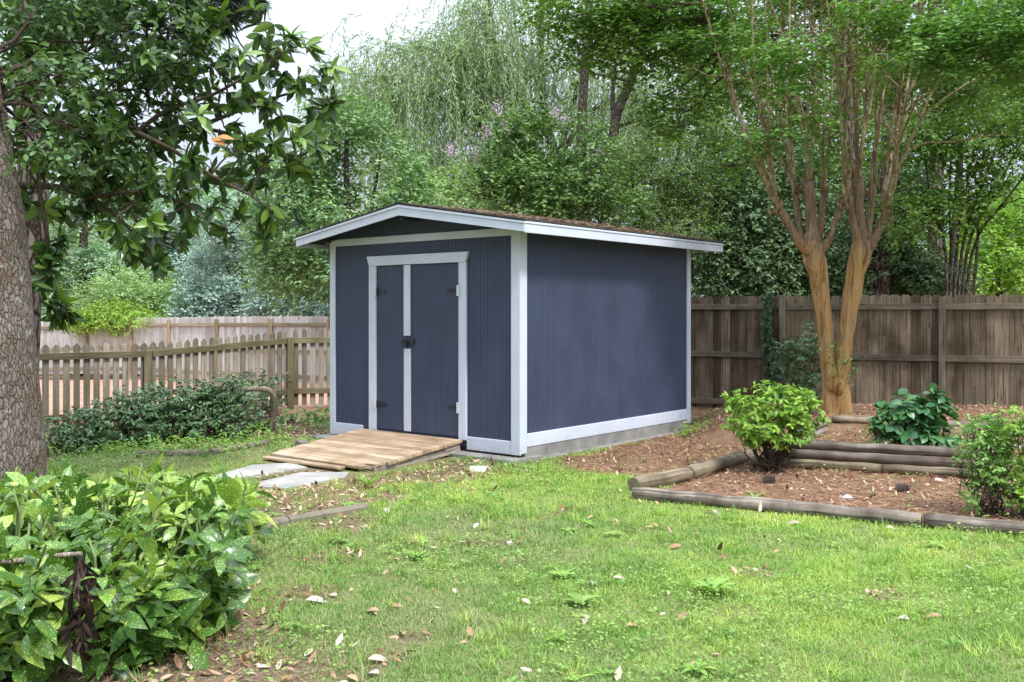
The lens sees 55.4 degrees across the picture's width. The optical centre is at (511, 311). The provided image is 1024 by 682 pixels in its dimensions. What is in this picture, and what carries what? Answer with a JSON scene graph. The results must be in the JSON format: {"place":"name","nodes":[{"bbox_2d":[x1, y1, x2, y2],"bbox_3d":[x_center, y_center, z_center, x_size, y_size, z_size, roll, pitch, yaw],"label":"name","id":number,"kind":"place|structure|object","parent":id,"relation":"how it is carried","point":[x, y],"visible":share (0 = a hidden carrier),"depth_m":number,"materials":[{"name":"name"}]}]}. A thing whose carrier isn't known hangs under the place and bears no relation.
{"place":"outdoors","nodes":[
{"label":"outdoors","id":0,"kind":"place"},
{"bbox_2d":[0,0,1023,312],"label":"sky","id":1,"kind":"structure","parent":0,"point":[318,17],"materials":[{"name":"white"}]},
{"bbox_2d":[1,315,1023,681],"bbox_3d":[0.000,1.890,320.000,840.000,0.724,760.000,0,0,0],"label":"lawn","id":2,"kind":"structure","parent":0,"point":[403,635],"depth_m":5.74,"materials":[{"name":"plant"}]},
{"bbox_2d":[0,465,87,592],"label":"speckled shrub","id":3,"kind":"object","parent":2,"relation":"on","point":[68,471],"visible":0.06,"depth_m":5.24,"materials":[{"name":"green plant"}]},
{"bbox_2d":[41,266,122,374],"bbox_3d":[-16.038,-0.074,34.626,4.732,4.650,3.605,0,0,0],"label":"light green shrub","id":4,"kind":"object","parent":2,"relation":"on","point":[61,287],"visible":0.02,"depth_m":34.37,"materials":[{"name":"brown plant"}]},
{"bbox_2d":[44,397,131,455],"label":"hedge shrub","id":5,"kind":"object","parent":2,"relation":"on","point":[61,432],"visible":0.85,"depth_m":11.19,"materials":[{"name":"green plant"}]},
{"bbox_2d":[41,154,159,375],"bbox_3d":[-14.876,-2.304,34.065,6.050,9.053,3.602,0,0,0],"label":"pale conifer","id":6,"kind":"object","parent":2,"relation":"on","point":[83,258],"visible":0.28,"depth_m":33.67,"materials":[{"name":"green plant"}]},
{"bbox_2d":[0,0,222,497],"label":"shade tree","id":7,"kind":"object","parent":2,"relation":"on","point":[22,439],"visible":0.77,"depth_m":7.65,"materials":[{"name":"green plant"}]},
{"bbox_2d":[74,385,179,448],"bbox_3d":[-4.509,1.264,11.438,1.184,0.822,0.974,0,0,0],"label":"hedge shrub","id":8,"kind":"object","parent":2,"relation":"on","point":[120,416],"visible":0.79,"depth_m":11.29,"materials":[{"name":"green plant"}]},
{"bbox_2d":[0,463,266,681],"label":"speckled shrub","id":9,"kind":"object","parent":2,"relation":"on","point":[168,588],"visible":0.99,"depth_m":4.27,"materials":[{"name":"green plant"}]},
{"bbox_2d":[94,139,175,315],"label":"pale conifer","id":10,"kind":"object","parent":2,"relation":"on","point":[153,208],"visible":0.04,"depth_m":37.83,"materials":[{"name":"green plant"}]},
{"bbox_2d":[4,0,271,367],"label":"pine tree","id":11,"kind":"object","parent":2,"relation":"on","point":[35,232],"visible":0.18,"depth_m":10.47,"materials":[{"name":"green plant"}]},
{"bbox_2d":[70,260,206,375],"bbox_3d":[-12.180,0.150,32.356,5.068,4.023,3.092,0,0,0],"label":"light green shrub","id":12,"kind":"object","parent":2,"relation":"on","point":[146,289],"visible":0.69,"depth_m":31.90,"materials":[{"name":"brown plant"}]},
{"bbox_2d":[0,452,278,576],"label":"speckled shrub","id":13,"kind":"object","parent":2,"relation":"on","point":[155,468],"visible":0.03,"depth_m":6.21,"materials":[{"name":"green plant"}]},
{"bbox_2d":[136,449,209,456],"bbox_3d":[-3.624,1.523,10.428,0.762,0.106,0.102,0,0,0],"label":"garden edging","id":14,"kind":"object","parent":2,"relation":"on","point":[178,452],"visible":0.67,"depth_m":10.39,"materials":[{"name":"wood"}]},
{"bbox_2d":[117,145,230,317],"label":"blue cedar","id":15,"kind":"object","parent":2,"relation":"on","point":[177,261],"visible":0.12,"depth_m":33.70,"materials":[{"name":"grey plant"}]},
{"bbox_2d":[125,375,224,444],"bbox_3d":[-3.962,1.207,11.543,1.225,0.886,0.938,0,0,0],"label":"hedge shrub","id":16,"kind":"object","parent":2,"relation":"on","point":[180,425],"visible":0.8,"depth_m":11.47,"materials":[{"name":"green plant"}]},
{"bbox_2d":[0,0,351,334],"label":"magnolia tree","id":17,"kind":"object","parent":2,"relation":"on","point":[136,246],"visible":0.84,"depth_m":8.33,"materials":[{"name":"green plant"}]},
{"bbox_2d":[39,315,329,387],"bbox_3d":[-10.509,1.204,29.041,19.740,2.231,0.870,0,0,34],"label":"privacy fence","id":18,"kind":"object","parent":2,"relation":"on","point":[167,330],"visible":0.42,"depth_m":28.34,"materials":[{"name":"grey wood"}]},
{"bbox_2d":[58,292,173,338],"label":"fence vine","id":19,"kind":"object","parent":18,"relation":"attached to","point":[115,313],"visible":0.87,"depth_m":30.64,"materials":[{"name":"green plant"}]},
{"bbox_2d":[40,329,329,434],"bbox_3d":[-4.625,1.019,13.859,7.497,1.516,1.178,0,0,-38],"label":"picket fence","id":20,"kind":"object","parent":2,"relation":"on","point":[292,391],"visible":0.45,"depth_m":14.00,"materials":[{"name":"brown wood"}]},
{"bbox_2d":[169,371,267,440],"bbox_3d":[-3.539,1.176,11.853,1.207,0.908,1.040,0,0,0],"label":"hedge shrub","id":21,"kind":"object","parent":2,"relation":"on","point":[227,398],"visible":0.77,"depth_m":11.73,"materials":[{"name":"green plant"}]},
{"bbox_2d":[162,143,283,317],"bbox_3d":[-8.853,-1.735,31.006,4.853,7.536,3.608,0,0,0],"label":"blue cedar","id":22,"kind":"object","parent":2,"relation":"on","point":[214,303],"visible":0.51,"depth_m":30.61,"materials":[{"name":"grey plant"}]},
{"bbox_2d":[209,439,271,454],"bbox_3d":[-3.023,1.515,10.880,0.100,0.096,0.911,0,0,28],"label":"garden edging","id":23,"kind":"object","parent":2,"relation":"on","point":[249,445],"visible":0.57,"depth_m":10.79,"materials":[{"name":"wood"}]},
{"bbox_2d":[231,386,276,432],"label":"bare branch","id":24,"kind":"object","parent":2,"relation":"on","point":[273,409],"visible":0.56,"depth_m":12.26,"materials":[{"name":"brown wood"}]},
{"bbox_2d":[214,463,306,478],"bbox_3d":[-2.480,1.547,9.436,0.569,0.046,0.961,0,0,43],"label":"concrete paver","id":25,"kind":"object","parent":2,"relation":"on","point":[257,469],"visible":0.65,"depth_m":9.43,"materials":[{"name":"grey concrete"}]},
{"bbox_2d":[222,368,299,433],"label":"hedge shrub","id":26,"kind":"object","parent":2,"relation":"on","point":[264,406],"visible":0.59,"depth_m":12.43,"materials":[{"name":"green plant"}]},
{"bbox_2d":[257,516,289,528],"bbox_3d":[-1.706,1.529,6.947,0.091,0.094,0.284,0,0,26],"label":"garden edging","id":27,"kind":"object","parent":2,"relation":"on","point":[279,521],"visible":0.34,"depth_m":6.97,"materials":[{"name":"stone"}]},
{"bbox_2d":[232,147,337,316],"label":"blue cedar","id":28,"kind":"object","parent":2,"relation":"on","point":[254,306],"visible":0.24,"depth_m":29.30,"materials":[{"name":"grey plant"}]},
{"bbox_2d":[295,439,310,445],"bbox_3d":[-2.316,1.510,10.816,0.090,0.160,0.327,0,0,-27],"label":"timber block","id":29,"kind":"object","parent":2,"relation":"on","point":[299,441],"depth_m":10.82,"materials":[{"name":"brown wood"}]},
{"bbox_2d":[277,404,329,425],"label":"leafy weed","id":30,"kind":"object","parent":2,"relation":"on","point":[293,415],"visible":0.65,"depth_m":13.47,"materials":[{"name":"green plant"}]},
{"bbox_2d":[259,472,348,489],"bbox_3d":[-1.895,1.547,8.905,0.531,0.046,0.968,0,0,26],"label":"concrete paver","id":31,"kind":"object","parent":2,"relation":"on","point":[296,480],"visible":0.65,"depth_m":8.87,"materials":[{"name":"grey concrete"}]},
{"bbox_2d":[306,596,326,602],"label":"fallen leaf","id":32,"kind":"object","parent":2,"relation":"on","point":[314,598],"visible":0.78,"depth_m":5.17,"materials":[{"name":"white plant"}]},
{"bbox_2d":[285,503,367,523],"bbox_3d":[-1.389,1.532,7.333,0.691,0.095,0.093,0,0,-45],"label":"garden edging","id":33,"kind":"object","parent":2,"relation":"on","point":[328,513],"visible":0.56,"depth_m":7.30,"materials":[{"name":"wood"}]},
{"bbox_2d":[224,82,454,319],"bbox_3d":[-3.997,-1.689,22.081,5.808,6.998,3.672,0,0,15],"label":"deciduous tree","id":34,"kind":"object","parent":2,"relation":"on","point":[295,264],"visible":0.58,"depth_m":21.77,"materials":[{"name":"green plant"}]},
{"bbox_2d":[262,428,461,471],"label":"wooden ramp","id":35,"kind":"structure","parent":2,"relation":"on","point":[373,450],"depth_m":10.16,"materials":[{"name":"brown wood"}]},
{"bbox_2d":[354,473,380,488],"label":"weed plant","id":36,"kind":"object","parent":2,"relation":"on","point":[368,482],"visible":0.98,"depth_m":8.47,"materials":[{"name":"green plant"}]},
{"bbox_2d":[365,607,378,611],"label":"fallen leaf","id":37,"kind":"object","parent":2,"relation":"on","point":[374,608],"visible":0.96,"depth_m":4.98,"materials":[{"name":"beige plant"}]},
{"bbox_2d":[366,669,378,673],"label":"fallen leaf","id":38,"kind":"object","parent":2,"relation":"on","point":[375,671],"visible":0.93,"depth_m":4.12,"materials":[{"name":"white plant"}]},
{"bbox_2d":[368,654,387,660],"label":"fallen leaf","id":39,"kind":"object","parent":2,"relation":"on","point":[375,657],"visible":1,"depth_m":4.29,"materials":[{"name":"white plant"}]},
{"bbox_2d":[407,550,431,558],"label":"weed plant","id":40,"kind":"object","parent":2,"relation":"on","point":[416,554],"visible":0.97,"depth_m":6.12,"materials":[{"name":"green plant"}]},
{"bbox_2d":[359,159,508,211],"bbox_3d":[-1.869,-1.141,25.150,4.277,5.874,3.022,0,0,0],"label":"light green shrub","id":41,"kind":"object","parent":2,"relation":"on","point":[450,197],"visible":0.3,"depth_m":25.03,"materials":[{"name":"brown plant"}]},
{"bbox_2d":[469,466,486,471],"bbox_3d":[-0.327,1.522,9.421,0.163,0.055,0.087,0,0,0],"label":"white block","id":42,"kind":"object","parent":2,"relation":"on","point":[481,468],"depth_m":9.38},
{"bbox_2d":[267,0,733,215],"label":"weeping willow","id":43,"kind":"object","parent":2,"relation":"on","point":[465,62],"visible":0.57,"depth_m":27.11,"materials":[{"name":"green plant"}]},
{"bbox_2d":[295,202,723,464],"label":"garden shed","id":44,"kind":"structure","parent":2,"relation":"on","point":[488,336],"depth_m":10.91,"materials":[{"name":"blue paint"}]},
{"bbox_2d":[373,265,410,430],"bbox_3d":[-1.371,0.408,11.156,0.599,1.875,0.048,0,0,39],"label":"door","id":45,"kind":"structure","parent":44,"relation":"in","point":[393,291],"depth_m":11.16,"materials":[{"name":"blue paint"}]},
{"bbox_2d":[400,263,459,436],"bbox_3d":[-0.909,0.408,10.767,0.909,1.875,0.064,0,0,39],"label":"door","id":46,"kind":"structure","parent":44,"relation":"in","point":[433,342],"depth_m":10.74,"materials":[{"name":"blue paint"}]},
{"bbox_2d":[431,203,722,240],"bbox_3d":[0.882,-1.079,11.911,1.961,0.411,3.980,0,0,40],"label":"roof pine straw","id":47,"kind":"object","parent":44,"relation":"on","point":[566,221],"visible":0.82,"depth_m":10.92,"materials":[{"name":"brown plant"}]},
{"bbox_2d":[2,402,1023,681],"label":"pine straw","id":48,"kind":"object","parent":2,"relation":"on","point":[812,476],"visible":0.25,"depth_m":8.99,"materials":[{"name":"brown plant"}]},
{"bbox_2d":[4,403,1023,681],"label":"leaf litter","id":49,"kind":"object","parent":2,"relation":"on","point":[312,657],"visible":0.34,"depth_m":7.93,"materials":[{"name":"brown plant"}]},
{"bbox_2d":[405,92,654,226],"bbox_3d":[0.291,-1.127,16.995,4.424,5.365,2.500,0,0,0],"label":"flowering tree","id":50,"kind":"object","parent":2,"relation":"on","point":[513,180],"visible":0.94,"depth_m":16.68,"materials":[{"name":"green plant"}]},
{"bbox_2d":[41,9,1023,311],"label":"wood","id":51,"kind":"object","parent":2,"relation":"on","point":[203,193],"visible":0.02,"depth_m":42.80,"materials":[{"name":"green plant"}]},
{"bbox_2d":[45,406,1023,681],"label":"weed cover","id":52,"kind":"object","parent":2,"relation":"on","point":[179,442],"visible":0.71,"depth_m":10.66,"materials":[{"name":"green plant"}]},
{"bbox_2d":[47,427,1023,681],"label":"clover patches","id":53,"kind":"object","parent":2,"relation":"on","point":[635,620],"visible":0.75,"depth_m":5.24,"materials":[{"name":"green plant"}]},
{"bbox_2d":[552,569,575,578],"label":"weed plant","id":54,"kind":"object","parent":2,"relation":"on","point":[560,573],"visible":0.83,"depth_m":5.64,"materials":[{"name":"green plant"}]},
{"bbox_2d":[561,592,598,605],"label":"weed plant","id":55,"kind":"object","parent":2,"relation":"on","point":[577,595],"visible":0.86,"depth_m":5.15,"materials":[{"name":"green plant"}]},
{"bbox_2d":[581,615,587,624],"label":"fallen leaf","id":56,"kind":"object","parent":2,"relation":"on","point":[584,619],"visible":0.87,"depth_m":4.84,"materials":[{"name":"white plant"}]},
{"bbox_2d":[524,0,760,225],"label":"tall tree","id":57,"kind":"object","parent":2,"relation":"on","point":[617,109],"visible":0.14,"depth_m":23.90,"materials":[{"name":"green plant"}]},
{"bbox_2d":[627,467,693,489],"bbox_3d":[1.332,1.486,8.670,0.815,0.147,0.146,0,0,-45],"label":"landscape timber","id":58,"kind":"object","parent":2,"relation":"on","point":[667,477],"visible":0.85,"depth_m":8.58,"materials":[{"name":"brown wood"}]},
{"bbox_2d":[668,543,680,548],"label":"fallen leaf","id":59,"kind":"object","parent":2,"relation":"on","point":[674,545],"visible":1,"depth_m":6.35,"materials":[{"name":"beige plant"}]},
{"bbox_2d":[595,82,764,257],"bbox_3d":[3.172,-1.396,18.329,3.370,5.875,2.563,0,0,0],"label":"olive leaved tree","id":60,"kind":"object","parent":2,"relation":"on","point":[675,196],"visible":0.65,"depth_m":18.08,"materials":[{"name":"green plant"}]},
{"bbox_2d":[678,612,687,621],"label":"fallen leaf","id":61,"kind":"object","parent":2,"relation":"on","point":[681,614],"visible":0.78,"depth_m":4.89,"materials":[{"name":"beige plant"}]},
{"bbox_2d":[694,576,734,592],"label":"weed plant","id":62,"kind":"object","parent":2,"relation":"on","point":[718,582],"visible":0.98,"depth_m":5.36,"materials":[{"name":"green plant"}]},
{"bbox_2d":[686,449,754,479],"bbox_3d":[2.053,1.486,9.565,0.147,0.150,1.469,0,0,36],"label":"landscape timber","id":63,"kind":"object","parent":2,"relation":"on","point":[711,466],"visible":0.84,"depth_m":9.42,"materials":[{"name":"brown wood"}]},
{"bbox_2d":[681,121,808,297],"bbox_3d":[4.338,-1.017,18.575,3.117,5.124,2.384,0,0,0],"label":"dark evergreen","id":64,"kind":"object","parent":2,"relation":"on","point":[728,265],"visible":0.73,"depth_m":18.16,"materials":[{"name":"green plant"}]},
{"bbox_2d":[745,489,768,496],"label":"weed plant","id":65,"kind":"object","parent":2,"relation":"on","point":[757,495],"visible":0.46,"depth_m":7.81,"materials":[{"name":"green plant"}]},
{"bbox_2d":[762,475,775,483],"bbox_3d":[2.305,1.506,8.757,0.123,0.088,0.087,0,0,0],"label":"pine cone","id":66,"kind":"object","parent":2,"relation":"on","point":[767,481],"visible":0.97,"depth_m":8.74,"materials":[{"name":"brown wood"}]},
{"bbox_2d":[719,379,830,472],"bbox_3d":[2.516,1.108,9.381,1.052,0.923,0.891,0,0,0],"label":"bright green shrub","id":67,"kind":"object","parent":2,"relation":"on","point":[757,436],"visible":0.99,"depth_m":9.26,"materials":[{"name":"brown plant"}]},
{"bbox_2d":[631,487,921,527],"bbox_3d":[1.974,1.500,7.538,2.209,0.122,0.118,0,0,29],"label":"landscape timber","id":68,"kind":"object","parent":2,"relation":"on","point":[895,517],"visible":0.88,"depth_m":7.44,"materials":[{"name":"brown wood"}]},
{"bbox_2d":[788,520,799,524],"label":"fallen leaf","id":69,"kind":"object","parent":2,"relation":"on","point":[792,522],"visible":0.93,"depth_m":7.05,"materials":[{"name":"beige plant"}]},
{"bbox_2d":[677,0,923,219],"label":"deciduous tree","id":70,"kind":"object","parent":2,"relation":"on","point":[837,145],"visible":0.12,"depth_m":24.74,"materials":[{"name":"green plant"}]},
{"bbox_2d":[732,112,890,296],"bbox_3d":[5.715,-1.218,18.913,3.000,5.528,2.326,0,0,0],"label":"dark evergreen","id":71,"kind":"object","parent":2,"relation":"on","point":[837,261],"visible":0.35,"depth_m":18.50,"materials":[{"name":"green plant"}]},
{"bbox_2d":[751,457,881,472],"bbox_3d":[2.963,1.496,9.546,1.222,0.097,0.092,0,0,23],"label":"landscape timber","id":72,"kind":"object","parent":2,"relation":"on","point":[830,465],"visible":0.76,"depth_m":9.45,"materials":[{"name":"brown wood"}]},
{"bbox_2d":[839,0,854,259],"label":"pine tree","id":73,"kind":"object","parent":2,"relation":"on","point":[848,131],"visible":0.06,"depth_m":20.37,"materials":[{"name":"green plant"}]},
{"bbox_2d":[684,404,1023,448],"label":"tree bed soil","id":74,"kind":"object","parent":2,"relation":"on","point":[719,435],"visible":0.12,"depth_m":11.61,"materials":[{"name":"brown soil"}]},
{"bbox_2d":[509,0,1023,416],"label":"orange barked tree","id":75,"kind":"object","parent":74,"relation":"on","point":[965,41],"visible":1,"depth_m":11.81,"materials":[{"name":"beige plant"}]},
{"bbox_2d":[769,321,821,402],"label":"sapling","id":76,"kind":"object","parent":74,"relation":"on","point":[812,374],"visible":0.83,"depth_m":13.15,"materials":[{"name":"green plant"}]},
{"bbox_2d":[802,426,827,438],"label":"landscape timber","id":77,"kind":"object","parent":74,"relation":"on","point":[823,430],"visible":0.25,"depth_m":10.79,"materials":[{"name":"brown wood"}]},
{"bbox_2d":[797,416,830,430],"bbox_3d":[3.260,1.251,10.610,0.107,0.112,1.419,0,0,30],"label":"landscape timber","id":78,"kind":"object","parent":77,"relation":"on","point":[825,423],"visible":0.22,"depth_m":10.84,"materials":[{"name":"brown wood"}]},
{"bbox_2d":[948,421,1010,426],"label":"landscape timber","id":79,"kind":"object","parent":74,"relation":"on","point":[953,423],"visible":0.17,"depth_m":10.96,"materials":[{"name":"brown wood"}]},
{"bbox_2d":[691,294,1023,408],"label":"privacy fence","id":80,"kind":"object","parent":2,"relation":"on","point":[966,349],"visible":0.39,"depth_m":14.20,"materials":[{"name":"brown wood"}]},
{"bbox_2d":[759,291,787,402],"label":"ivy vine","id":81,"kind":"object","parent":80,"relation":"attached to","point":[767,329],"visible":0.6,"depth_m":14.82,"materials":[{"name":"green plant"}]},
{"bbox_2d":[866,2,903,296],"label":"pine tree","id":82,"kind":"object","parent":2,"relation":"on","point":[881,285],"visible":0.2,"depth_m":18.83,"materials":[{"name":"brown plant"}]},
{"bbox_2d":[894,483,909,491],"bbox_3d":[3.339,1.506,8.352,0.123,0.088,0.087,0,0,0],"label":"pine cone","id":83,"kind":"object","parent":2,"relation":"on","point":[905,487],"visible":0.98,"depth_m":8.33,"materials":[{"name":"brown wood"}]},
{"bbox_2d":[785,434,1023,475],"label":"planting bed soil","id":84,"kind":"structure","parent":2,"relation":"on","point":[843,437],"depth_m":10.34,"materials":[{"name":"brown soil"}]},
{"bbox_2d":[862,403,899,442],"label":"leaved weed shrub","id":85,"kind":"object","parent":84,"relation":"on","point":[873,428],"visible":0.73,"depth_m":9.65,"materials":[{"name":"green plant"}]},
{"bbox_2d":[866,383,962,447],"bbox_3d":[4.001,1.072,9.714,0.965,0.701,0.666,0,0,0],"label":"hydrangea","id":86,"kind":"object","parent":84,"relation":"on","point":[915,421],"visible":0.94,"depth_m":9.59,"materials":[{"name":"green plant"}]},
{"bbox_2d":[919,424,968,448],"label":"leaved weed shrub","id":87,"kind":"object","parent":84,"relation":"on","point":[950,434],"visible":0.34,"depth_m":9.75,"materials":[{"name":"green plant"}]},
{"bbox_2d":[831,149,990,296],"bbox_3d":[7.918,-0.973,19.495,3.054,5.028,2.348,0,0,0],"label":"dark evergreen","id":88,"kind":"object","parent":2,"relation":"on","point":[906,272],"visible":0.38,"depth_m":19.02,"materials":[{"name":"green plant"}]},
{"bbox_2d":[924,613,941,617],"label":"fallen leaf","id":89,"kind":"object","parent":2,"relation":"on","point":[934,614],"visible":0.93,"depth_m":4.88,"materials":[{"name":"beige plant"}]},
{"bbox_2d":[928,0,943,293],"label":"pine tree","id":90,"kind":"object","parent":2,"relation":"on","point":[938,241],"visible":0.06,"depth_m":21.86,"materials":[{"name":"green plant"}]},
{"bbox_2d":[862,0,1022,293],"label":"deciduous tree","id":91,"kind":"object","parent":2,"relation":"on","point":[954,233],"visible":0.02,"depth_m":26.91,"materials":[{"name":"green plant"}]},
{"bbox_2d":[863,44,1023,296],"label":"multi stem tree","id":92,"kind":"object","parent":2,"relation":"on","point":[954,151],"visible":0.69,"depth_m":17.14,"materials":[{"name":"green plant"}]},
{"bbox_2d":[882,464,1005,478],"bbox_3d":[4.034,1.495,9.100,1.080,0.100,0.094,0,0,23],"label":"landscape timber","id":93,"kind":"object","parent":2,"relation":"on","point":[918,470],"visible":0.59,"depth_m":9.14,"materials":[{"name":"brown wood"}]},
{"bbox_2d":[763,448,990,467],"bbox_3d":[3.468,1.408,9.387,2.063,0.105,0.098,0,0,24],"label":"landscape timber","id":94,"kind":"object","parent":93,"relation":"on","point":[914,460],"visible":0.76,"depth_m":9.33,"materials":[{"name":"brown wood"}]},
{"bbox_2d":[772,440,993,457],"bbox_3d":[3.531,1.319,9.414,2.016,0.106,0.098,0,0,25],"label":"landscape timber","id":95,"kind":"object","parent":94,"relation":"on","point":[918,450],"visible":0.64,"depth_m":9.37,"materials":[{"name":"brown wood"}]},
{"bbox_2d":[923,513,1023,536],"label":"landscape timber","id":96,"kind":"object","parent":2,"relation":"on","point":[932,521],"visible":0.83,"depth_m":6.81,"materials":[{"name":"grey wood"}]},
{"bbox_2d":[943,178,1023,296],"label":"sunlit tree","id":97,"kind":"object","parent":2,"relation":"on","point":[1001,232],"visible":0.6,"depth_m":27.48,"materials":[{"name":"green plant"}]},
{"bbox_2d":[950,403,1023,517],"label":"boxwood shrub","id":98,"kind":"object","parent":2,"relation":"on","point":[986,442],"visible":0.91,"depth_m":7.33,"materials":[{"name":"green plant"}]},
{"bbox_2d":[989,404,1023,518],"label":"boxwood shrub","id":99,"kind":"object","parent":2,"relation":"on","point":[1018,497],"visible":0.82,"depth_m":7.23,"materials":[{"name":"green plant"}]},
{"bbox_2d":[41,412,1023,681],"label":"lawn grass","id":100,"kind":"structure","parent":0,"point":[463,622],"depth_m":5.51,"materials":[{"name":"green plant"}]},
{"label":"landscape timber","id":101,"kind":"object","parent":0,"visible":0},
{"bbox_2d":[831,415,872,423],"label":"landscape timber","id":102,"kind":"object","parent":101,"relation":"on","point":[848,419],"visible":0.38,"depth_m":11.18,"materials":[{"name":"brown wood"}]}
]}

